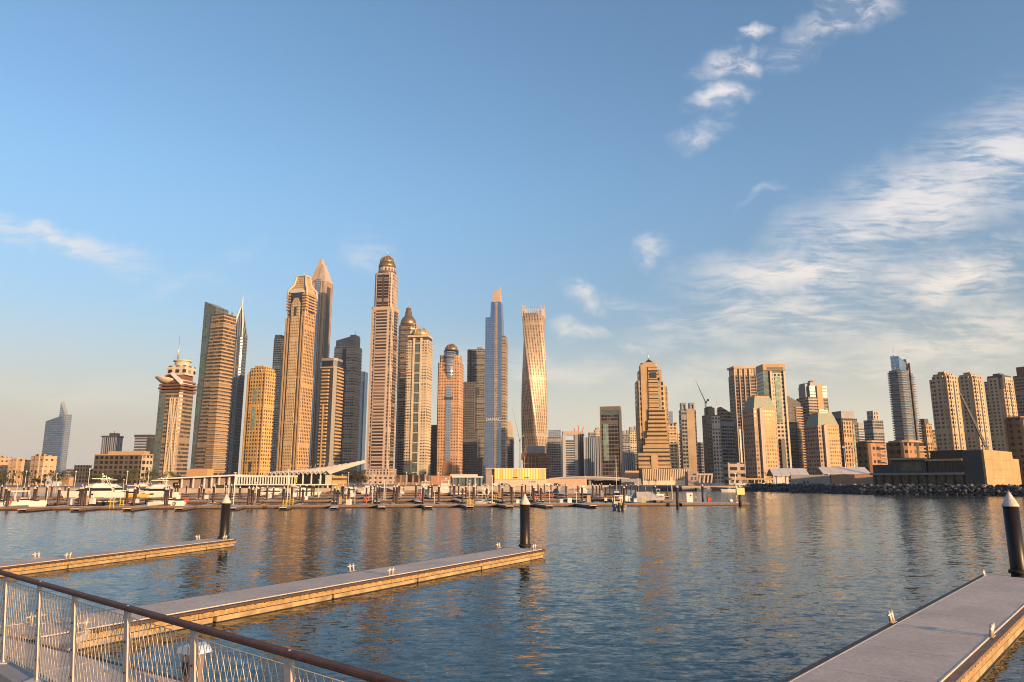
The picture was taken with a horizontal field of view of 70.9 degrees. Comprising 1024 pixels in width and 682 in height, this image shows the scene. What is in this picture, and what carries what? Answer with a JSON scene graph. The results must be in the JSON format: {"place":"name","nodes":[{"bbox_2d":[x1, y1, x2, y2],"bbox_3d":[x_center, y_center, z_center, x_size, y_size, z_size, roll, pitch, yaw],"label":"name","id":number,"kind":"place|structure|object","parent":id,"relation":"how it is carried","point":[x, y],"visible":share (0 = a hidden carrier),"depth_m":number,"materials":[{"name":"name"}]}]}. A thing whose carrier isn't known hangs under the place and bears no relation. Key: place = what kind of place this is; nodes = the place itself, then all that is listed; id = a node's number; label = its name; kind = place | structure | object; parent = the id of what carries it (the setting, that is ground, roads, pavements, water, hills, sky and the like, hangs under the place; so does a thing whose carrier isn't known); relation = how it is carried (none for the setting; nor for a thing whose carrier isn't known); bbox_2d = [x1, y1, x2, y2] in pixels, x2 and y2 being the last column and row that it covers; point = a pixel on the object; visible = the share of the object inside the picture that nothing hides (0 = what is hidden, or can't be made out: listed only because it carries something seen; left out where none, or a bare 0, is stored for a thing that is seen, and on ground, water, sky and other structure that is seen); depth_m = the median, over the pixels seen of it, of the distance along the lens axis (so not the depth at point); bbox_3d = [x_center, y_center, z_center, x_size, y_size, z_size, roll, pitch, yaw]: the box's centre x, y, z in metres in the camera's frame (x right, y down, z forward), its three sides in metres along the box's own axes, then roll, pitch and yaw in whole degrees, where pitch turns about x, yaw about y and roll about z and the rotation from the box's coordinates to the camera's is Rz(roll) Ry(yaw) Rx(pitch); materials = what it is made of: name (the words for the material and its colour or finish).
{"place":"outdoors","nodes":[
{"label":"outdoors","id":0,"kind":"place"},
{"bbox_2d":[0,483,1005,494],"bbox_3d":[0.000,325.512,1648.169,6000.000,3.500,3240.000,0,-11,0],"label":"ground","id":1,"kind":"structure","parent":0,"point":[359,488],"depth_m":362.18,"materials":[{"name":"concrete"}]},
{"bbox_2d":[0,456,11,484],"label":"apartment block","id":2,"kind":"structure","parent":1,"relation":"on","point":[4,461],"depth_m":511.01,"materials":[{"name":"concrete"}]},
{"bbox_2d":[6,458,30,484],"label":"apartment block","id":3,"kind":"structure","parent":1,"relation":"on","point":[21,464],"depth_m":488.73,"materials":[{"name":"beige stone"}]},
{"bbox_2d":[28,454,56,484],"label":"apartment block","id":4,"kind":"structure","parent":1,"relation":"on","point":[46,462],"depth_m":478.50,"materials":[{"name":"concrete"}]},
{"bbox_2d":[42,401,71,477],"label":"sail tower","id":5,"kind":"structure","parent":1,"relation":"on","point":[56,437],"depth_m":1381.91,"materials":[{"name":"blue glass"}]},
{"bbox_2d":[73,465,91,482],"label":"office building","id":6,"kind":"structure","parent":1,"relation":"on","point":[83,476],"depth_m":978.88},
{"bbox_2d":[100,430,123,453],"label":"office tower","id":7,"kind":"structure","parent":1,"relation":"on","point":[112,441],"depth_m":1279.55,"materials":[{"name":"glass"}]},
{"bbox_2d":[92,451,153,483],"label":"hotel","id":8,"kind":"structure","parent":1,"relation":"on","point":[120,463],"depth_m":586.38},
{"bbox_2d":[134,435,154,453],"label":"office block","id":9,"kind":"structure","parent":1,"relation":"on","point":[144,442],"depth_m":1129.52,"materials":[{"name":"grey concrete"}]},
{"bbox_2d":[151,339,196,483],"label":"disc tower","id":10,"kind":"structure","parent":1,"relation":"on","point":[173,423],"depth_m":788.89,"materials":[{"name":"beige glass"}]},
{"bbox_2d":[187,469,213,476],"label":"villa","id":11,"kind":"object","parent":1,"relation":"on","point":[198,472],"visible":0.39,"depth_m":449.43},
{"bbox_2d":[190,302,236,475],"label":"glass tower","id":12,"kind":"structure","parent":1,"relation":"on","point":[211,420],"depth_m":895.27,"materials":[{"name":"concrete"}]},
{"bbox_2d":[224,298,247,474],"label":"pointed tower","id":13,"kind":"structure","parent":1,"relation":"on","point":[235,410],"depth_m":998.07,"materials":[{"name":"glass"}]},
{"bbox_2d":[240,366,275,474],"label":"hotel tower","id":14,"kind":"structure","parent":1,"relation":"on","point":[258,424],"depth_m":947.84,"materials":[{"name":"concrete"}]},
{"bbox_2d":[158,460,364,487],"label":"clubhouse","id":15,"kind":"structure","parent":1,"relation":"on","point":[320,477],"depth_m":280.26,"materials":[{"name":"white concrete"}]},
{"bbox_2d":[270,332,284,471],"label":"slab tower","id":16,"kind":"structure","parent":1,"relation":"on","point":[278,350],"depth_m":1376.08,"materials":[{"name":"glass"}]},
{"bbox_2d":[276,274,317,474],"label":"arched tower","id":17,"kind":"structure","parent":1,"relation":"on","point":[295,409],"depth_m":1037.10,"materials":[{"name":"beige stone"}]},
{"bbox_2d":[308,259,332,468],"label":"faceted tower","id":18,"kind":"structure","parent":1,"relation":"on","point":[322,283],"depth_m":1293.98,"materials":[{"name":"beige glass"}]},
{"bbox_2d":[314,358,343,475],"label":"banded tower","id":19,"kind":"structure","parent":1,"relation":"on","point":[329,412],"depth_m":1088.70,"materials":[{"name":"concrete"}]},
{"bbox_2d":[334,335,362,482],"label":"slate tower","id":20,"kind":"structure","parent":1,"relation":"on","point":[348,351],"depth_m":1191.32,"materials":[{"name":"glass"}]},
{"bbox_2d":[357,371,367,482],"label":"glass tower","id":21,"kind":"structure","parent":1,"relation":"on","point":[362,416],"depth_m":1410.71,"materials":[{"name":"glass"}]},
{"bbox_2d":[362,474,396,483],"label":"podium building","id":22,"kind":"structure","parent":1,"relation":"on","point":[382,478],"depth_m":584.10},
{"bbox_2d":[364,250,398,473],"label":"domed tower","id":23,"kind":"structure","parent":1,"relation":"on","point":[380,443],"depth_m":1126.94,"materials":[{"name":"stone"}]},
{"bbox_2d":[395,306,418,474],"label":"bulb tower","id":24,"kind":"structure","parent":1,"relation":"on","point":[408,324],"depth_m":1346.35,"materials":[{"name":"brown metal"}]},
{"bbox_2d":[394,475,430,484],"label":"arcade building","id":25,"kind":"structure","parent":1,"relation":"on","point":[407,479],"depth_m":507.63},
{"bbox_2d":[403,328,432,474],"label":"cream tower","id":26,"kind":"structure","parent":1,"relation":"on","point":[417,428],"depth_m":1169.29,"materials":[{"name":"concrete"}]},
{"bbox_2d":[430,425,436,475],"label":"slab tower","id":27,"kind":"structure","parent":1,"relation":"on","point":[433,439],"depth_m":1426.54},
{"bbox_2d":[431,476,450,484],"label":"shop building","id":28,"kind":"structure","parent":1,"relation":"on","point":[436,480],"depth_m":546.86,"materials":[{"name":"orange brick"}]},
{"bbox_2d":[436,344,463,482],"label":"apricot tower","id":29,"kind":"structure","parent":1,"relation":"on","point":[449,453],"depth_m":1204.89,"materials":[{"name":"beige glass"}]},
{"bbox_2d":[450,474,483,485],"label":"glass pavilion","id":30,"kind":"structure","parent":1,"relation":"on","point":[461,479],"depth_m":387.58,"materials":[{"name":"glass"}]},
{"bbox_2d":[462,382,483,475],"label":"stepped building","id":31,"kind":"structure","parent":1,"relation":"on","point":[472,463],"depth_m":1274.88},
{"bbox_2d":[467,347,484,482],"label":"grey tower","id":32,"kind":"structure","parent":1,"relation":"on","point":[476,366],"depth_m":1378.41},
{"bbox_2d":[484,286,507,482],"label":"blue tower","id":33,"kind":"structure","parent":1,"relation":"on","point":[496,409],"depth_m":1293.75,"materials":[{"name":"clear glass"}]},
{"bbox_2d":[507,421,513,467],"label":"tower","id":34,"kind":"structure","parent":1,"relation":"on","point":[510,450],"depth_m":1399.25,"materials":[{"name":"beige stone"}]},
{"bbox_2d":[486,468,586,486],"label":"striped building","id":35,"kind":"structure","parent":1,"relation":"on","point":[519,476],"depth_m":393.12,"materials":[{"name":"beige stone"}]},
{"bbox_2d":[521,446,551,478],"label":"construction building","id":36,"kind":"structure","parent":1,"relation":"on","point":[534,457],"depth_m":1153.32,"materials":[{"name":"brown concrete"}]},
{"bbox_2d":[547,430,561,478],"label":"grey tower","id":37,"kind":"structure","parent":1,"relation":"on","point":[554,445],"depth_m":1325.00,"materials":[{"name":"blue glass"}]},
{"bbox_2d":[562,431,577,476],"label":"portal tower","id":38,"kind":"structure","parent":1,"relation":"on","point":[569,458],"depth_m":1355.91,"materials":[{"name":"silver concrete"}]},
{"bbox_2d":[574,425,583,475],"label":"spiked tower","id":39,"kind":"structure","parent":1,"relation":"on","point":[580,455],"depth_m":1377.78,"materials":[{"name":"grey concrete"}]},
{"bbox_2d":[582,432,597,480],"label":"slate tower","id":40,"kind":"structure","parent":1,"relation":"on","point":[590,456],"depth_m":1355.18,"materials":[{"name":"metal"}]},
{"bbox_2d":[549,476,640,484],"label":"road bridge","id":41,"kind":"structure","parent":1,"relation":"on","point":[624,481],"depth_m":471.35,"materials":[{"name":"concrete"}]},
{"bbox_2d":[595,436,600,480],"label":"slate tower","id":42,"kind":"structure","parent":1,"relation":"on","point":[599,454],"depth_m":1396.71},
{"bbox_2d":[600,406,622,480],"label":"framed slab tower","id":43,"kind":"structure","parent":1,"relation":"on","point":[611,433],"depth_m":867.02,"materials":[{"name":"brown metal"}]},
{"bbox_2d":[622,430,629,452],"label":"distant tower","id":44,"kind":"structure","parent":1,"relation":"on","point":[626,441],"depth_m":1482.37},
{"bbox_2d":[623,450,635,470],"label":"distant tower","id":45,"kind":"structure","parent":1,"relation":"on","point":[629,460],"depth_m":1273.84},
{"bbox_2d":[629,426,636,470],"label":"distant tower","id":46,"kind":"structure","parent":1,"relation":"on","point":[633,443],"depth_m":1530.57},
{"bbox_2d":[635,355,670,470],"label":"stepped tower","id":47,"kind":"structure","parent":1,"relation":"on","point":[652,423],"depth_m":706.70,"materials":[{"name":"beige concrete"}]},
{"bbox_2d":[639,469,689,484],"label":"podium building","id":48,"kind":"structure","parent":1,"relation":"on","point":[654,476],"depth_m":504.95,"materials":[{"name":"concrete"}]},
{"bbox_2d":[668,411,678,468],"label":"glass tower","id":49,"kind":"structure","parent":1,"relation":"on","point":[673,445],"depth_m":837.44,"materials":[{"name":"beige glass"}]},
{"bbox_2d":[679,403,698,478],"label":"pale tower","id":50,"kind":"structure","parent":1,"relation":"on","point":[688,439],"depth_m":847.21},
{"bbox_2d":[685,471,698,484],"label":"brick building","id":51,"kind":"structure","parent":1,"relation":"on","point":[691,478],"depth_m":432.41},
{"bbox_2d":[697,442,704,482],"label":"grey tower","id":52,"kind":"structure","parent":1,"relation":"on","point":[701,458],"depth_m":1129.69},
{"bbox_2d":[702,401,723,482],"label":"charcoal tower","id":53,"kind":"structure","parent":1,"relation":"on","point":[712,443],"depth_m":865.97,"materials":[{"name":"metal"}]},
{"bbox_2d":[717,407,735,473],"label":"charcoal tower","id":54,"kind":"structure","parent":1,"relation":"on","point":[728,442],"depth_m":946.96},
{"bbox_2d":[723,463,744,484],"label":"building","id":55,"kind":"structure","parent":1,"relation":"on","point":[730,470],"depth_m":508.35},
{"bbox_2d":[727,366,756,482],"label":"framed tower","id":56,"kind":"structure","parent":1,"relation":"on","point":[742,384],"depth_m":974.52,"materials":[{"name":"concrete"}]},
{"bbox_2d":[742,396,780,483],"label":"twin hotel tower","id":57,"kind":"structure","parent":1,"relation":"on","point":[761,449],"depth_m":667.04,"materials":[{"name":"stone"}]},
{"bbox_2d":[756,364,791,482],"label":"portal tower","id":58,"kind":"structure","parent":1,"relation":"on","point":[771,380],"depth_m":890.90,"materials":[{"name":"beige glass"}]},
{"bbox_2d":[766,468,808,483],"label":"event tent","id":59,"kind":"object","parent":1,"relation":"on","point":[773,472],"visible":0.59,"depth_m":327.29,"materials":[{"name":"fabric"}]},
{"bbox_2d":[787,395,806,469],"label":"curved tower","id":60,"kind":"structure","parent":1,"relation":"on","point":[797,443],"depth_m":946.17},
{"bbox_2d":[796,381,828,470],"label":"stepped grey tower","id":61,"kind":"structure","parent":1,"relation":"on","point":[812,398],"depth_m":991.98,"materials":[{"name":"concrete"}]},
{"bbox_2d":[804,413,841,474],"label":"twin hotel tower","id":62,"kind":"structure","parent":1,"relation":"on","point":[822,440],"depth_m":705.76,"materials":[{"name":"stone"}]},
{"bbox_2d":[790,474,873,485],"bbox_3d":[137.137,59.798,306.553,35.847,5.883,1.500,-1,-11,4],"label":"building","id":63,"kind":"structure","parent":1,"relation":"on","point":[842,479],"depth_m":306.11,"materials":[{"name":"concrete"}]},
{"bbox_2d":[814,467,869,473],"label":"event tent","id":64,"kind":"object","parent":1,"relation":"on","point":[842,470],"visible":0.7,"depth_m":333.37,"materials":[{"name":"fabric"}]},
{"bbox_2d":[832,411,858,466],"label":"grey tower","id":65,"kind":"structure","parent":1,"relation":"on","point":[846,421],"depth_m":883.29,"materials":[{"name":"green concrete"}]},
{"bbox_2d":[856,440,886,472],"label":"brown hotel","id":66,"kind":"structure","parent":1,"relation":"on","point":[870,453],"depth_m":459.19,"materials":[{"name":"concrete"}]},
{"bbox_2d":[863,411,886,463],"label":"distant tower","id":67,"kind":"structure","parent":1,"relation":"on","point":[873,427],"depth_m":1088.54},
{"bbox_2d":[745,482,1023,495],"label":"rock slope","id":68,"kind":"structure","parent":1,"relation":"on","point":[944,488],"depth_m":251.14,"materials":[{"name":"stone"}]},
{"bbox_2d":[887,350,921,440],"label":"sail crowned tower","id":69,"kind":"structure","parent":1,"relation":"on","point":[902,389],"depth_m":724.95,"materials":[{"name":"glass"}]},
{"bbox_2d":[886,440,926,464],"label":"brown hotel","id":70,"kind":"structure","parent":1,"relation":"on","point":[905,449],"depth_m":409.38,"materials":[{"name":"concrete"}]},
{"bbox_2d":[918,419,936,457],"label":"building","id":71,"kind":"structure","parent":1,"relation":"on","point":[928,438],"depth_m":887.49,"materials":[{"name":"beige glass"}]},
{"bbox_2d":[869,450,1021,485],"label":"gallery building","id":72,"kind":"structure","parent":1,"relation":"on","point":[973,467],"depth_m":257.66,"materials":[{"name":"stone"}]},
{"bbox_2d":[900,462,921,470],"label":"panel window","id":73,"kind":"structure","parent":72,"relation":"in","point":[905,466],"depth_m":263.21,"materials":[{"name":"grey glass"}]},
{"bbox_2d":[929,371,965,449],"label":"residential tower","id":74,"kind":"structure","parent":1,"relation":"on","point":[947,412],"depth_m":772.20,"materials":[{"name":"concrete"}]},
{"bbox_2d":[959,393,989,449],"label":"mobile crane","id":75,"kind":"object","parent":1,"relation":"on","point":[974,423],"visible":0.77,"depth_m":298.73,"materials":[{"name":"yellow paint"}]},
{"bbox_2d":[958,372,991,449],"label":"residential tower","id":76,"kind":"structure","parent":1,"relation":"on","point":[971,388],"depth_m":831.13,"materials":[{"name":"concrete"}]},
{"bbox_2d":[984,373,1017,451],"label":"residential tower","id":77,"kind":"structure","parent":1,"relation":"on","point":[1000,397],"depth_m":892.77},
{"bbox_2d":[1003,416,1023,484],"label":"brown hotel","id":78,"kind":"structure","parent":1,"relation":"on","point":[1014,429],"depth_m":491.19,"materials":[{"name":"concrete"}]},
{"bbox_2d":[1013,367,1023,415],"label":"residential tower","id":79,"kind":"structure","parent":1,"relation":"on","point":[1018,379],"depth_m":982.51,"materials":[{"name":"brown concrete"}]},
{"bbox_2d":[0,488,1023,681],"bbox_3d":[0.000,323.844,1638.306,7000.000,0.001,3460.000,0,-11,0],"label":"water","id":80,"kind":"structure","parent":0,"point":[770,586],"depth_m":33.91,"materials":[{"name":"blue liquid"}]},
{"bbox_2d":[0,490,48,506],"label":"cabin cruiser","id":81,"kind":"object","parent":80,"relation":"on","point":[30,502],"visible":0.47,"depth_m":123.06,"materials":[{"name":"white plastic"}]},
{"bbox_2d":[17,507,52,511],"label":"finger pontoon","id":82,"kind":"object","parent":80,"relation":"on","point":[34,509],"visible":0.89,"depth_m":108.67,"materials":[{"name":"brown wood"}]},
{"bbox_2d":[0,634,180,681],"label":"walkway pontoon","id":83,"kind":"object","parent":80,"relation":"on","point":[103,669],"visible":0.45,"depth_m":15.76,"materials":[{"name":"grey concrete"}]},
{"bbox_2d":[177,641,210,681],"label":"service pedestal","id":84,"kind":"object","parent":83,"relation":"on","point":[202,655],"visible":0.56,"depth_m":13.29,"materials":[{"name":"white plastic"}]},
{"bbox_2d":[61,475,125,497],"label":"motor yacht","id":85,"kind":"object","parent":80,"relation":"on","point":[104,490],"visible":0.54,"depth_m":184.58,"materials":[{"name":"white plastic"}]},
{"bbox_2d":[91,499,128,505],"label":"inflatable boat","id":86,"kind":"object","parent":80,"relation":"on","point":[105,503],"visible":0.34,"depth_m":130.16,"materials":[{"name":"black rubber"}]},
{"bbox_2d":[0,538,236,577],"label":"finger pontoon","id":87,"kind":"object","parent":80,"relation":"on","point":[38,565],"visible":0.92,"depth_m":40.57,"materials":[{"name":"brown wood"}]},
{"bbox_2d":[140,477,180,496],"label":"motor yacht","id":88,"kind":"object","parent":80,"relation":"on","point":[157,490],"visible":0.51,"depth_m":194.39,"materials":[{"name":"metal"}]},
{"bbox_2d":[145,498,185,505],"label":"speedboat","id":89,"kind":"object","parent":80,"relation":"on","point":[172,501],"visible":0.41,"depth_m":128.81,"materials":[{"name":"white plastic"}]},
{"bbox_2d":[218,494,230,538],"bbox_3d":[-20.552,13.757,51.329,0.800,5.630,0.800,6,-12,-28],"label":"marina pile","id":90,"kind":"object","parent":80,"relation":"in","point":[225,515],"visible":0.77,"depth_m":51.32,"materials":[{"name":"black"}]},
{"bbox_2d":[0,547,545,650],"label":"finger pontoon","id":91,"kind":"object","parent":80,"relation":"on","point":[217,607],"visible":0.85,"depth_m":26.35,"materials":[{"name":"concrete"}]},
{"bbox_2d":[0,499,621,503],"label":"walkway pontoon","id":92,"kind":"object","parent":80,"relation":"on","point":[329,501],"visible":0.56,"depth_m":156.18,"materials":[{"name":"brown wood"}]},
{"bbox_2d":[2,495,660,499],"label":"walkway pontoon","id":93,"kind":"object","parent":80,"relation":"on","point":[162,498],"visible":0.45,"depth_m":188.68,"materials":[{"name":"brown wood"}]},
{"bbox_2d":[0,503,675,509],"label":"walkway pontoon","id":94,"kind":"object","parent":80,"relation":"on","point":[346,506],"visible":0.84,"depth_m":123.06,"materials":[{"name":"brown wood"}]},
{"bbox_2d":[181,492,552,493],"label":"walkway pontoon","id":95,"kind":"object","parent":80,"relation":"on","point":[389,493],"visible":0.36,"depth_m":262.99,"materials":[{"name":"brown wood"}]},
{"bbox_2d":[189,493,620,496],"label":"walkway pontoon","id":96,"kind":"object","parent":80,"relation":"on","point":[401,494],"visible":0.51,"depth_m":225.31,"materials":[{"name":"brown wood"}]},
{"bbox_2d":[519,494,530,547],"bbox_3d":[0.807,12.480,45.052,0.800,5.735,0.800,10,-15,-41],"label":"marina pile","id":97,"kind":"object","parent":80,"relation":"in","point":[524,503],"visible":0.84,"depth_m":45.02,"materials":[{"name":"black"}]},
{"bbox_2d":[612,495,626,509],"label":"workboat","id":98,"kind":"object","parent":80,"relation":"on","point":[618,505],"visible":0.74,"depth_m":114.77,"materials":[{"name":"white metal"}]},
{"bbox_2d":[630,486,665,501],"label":"covered boat","id":99,"kind":"object","parent":80,"relation":"on","point":[650,496],"visible":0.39,"depth_m":156.85,"materials":[{"name":"fabric"}]},
{"bbox_2d":[653,486,750,490],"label":"quay wall","id":100,"kind":"structure","parent":80,"relation":"in","point":[692,488],"depth_m":333.56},
{"bbox_2d":[669,502,749,505],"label":"fuel pontoon","id":101,"kind":"object","parent":80,"relation":"on","point":[707,503],"visible":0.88,"depth_m":135.58,"materials":[{"name":"brown wood"}]},
{"bbox_2d":[779,575,1023,681],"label":"finger pontoon","id":102,"kind":"object","parent":80,"relation":"on","point":[944,638],"visible":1,"depth_m":18.30,"materials":[{"name":"grey concrete"}]},
{"bbox_2d":[1001,491,1023,577],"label":"marina pile","id":103,"kind":"object","parent":80,"relation":"in","point":[1010,505],"visible":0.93,"depth_m":32.01,"materials":[{"name":"black"}]},
{"bbox_2d":[0,0,1023,476],"label":"sky","id":104,"kind":"structure","parent":0,"point":[822,190],"materials":[{"name":"blue"}]},
{"bbox_2d":[521,304,547,467],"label":"twisted tower","id":105,"kind":"structure","parent":0,"point":[534,417],"depth_m":1315.43,"materials":[{"name":"metal"}]},
{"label":"pavement","id":106,"kind":"structure","parent":0,"visible":0},
{"bbox_2d":[0,652,55,681],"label":"kerb","id":107,"kind":"structure","parent":106,"relation":"on","point":[11,672],"depth_m":7.87,"materials":[{"name":"concrete"}]},
{"bbox_2d":[0,570,409,681],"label":"railing","id":108,"kind":"object","parent":107,"relation":"on","point":[290,656],"visible":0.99,"depth_m":6.26,"materials":[{"name":"beige metal"}]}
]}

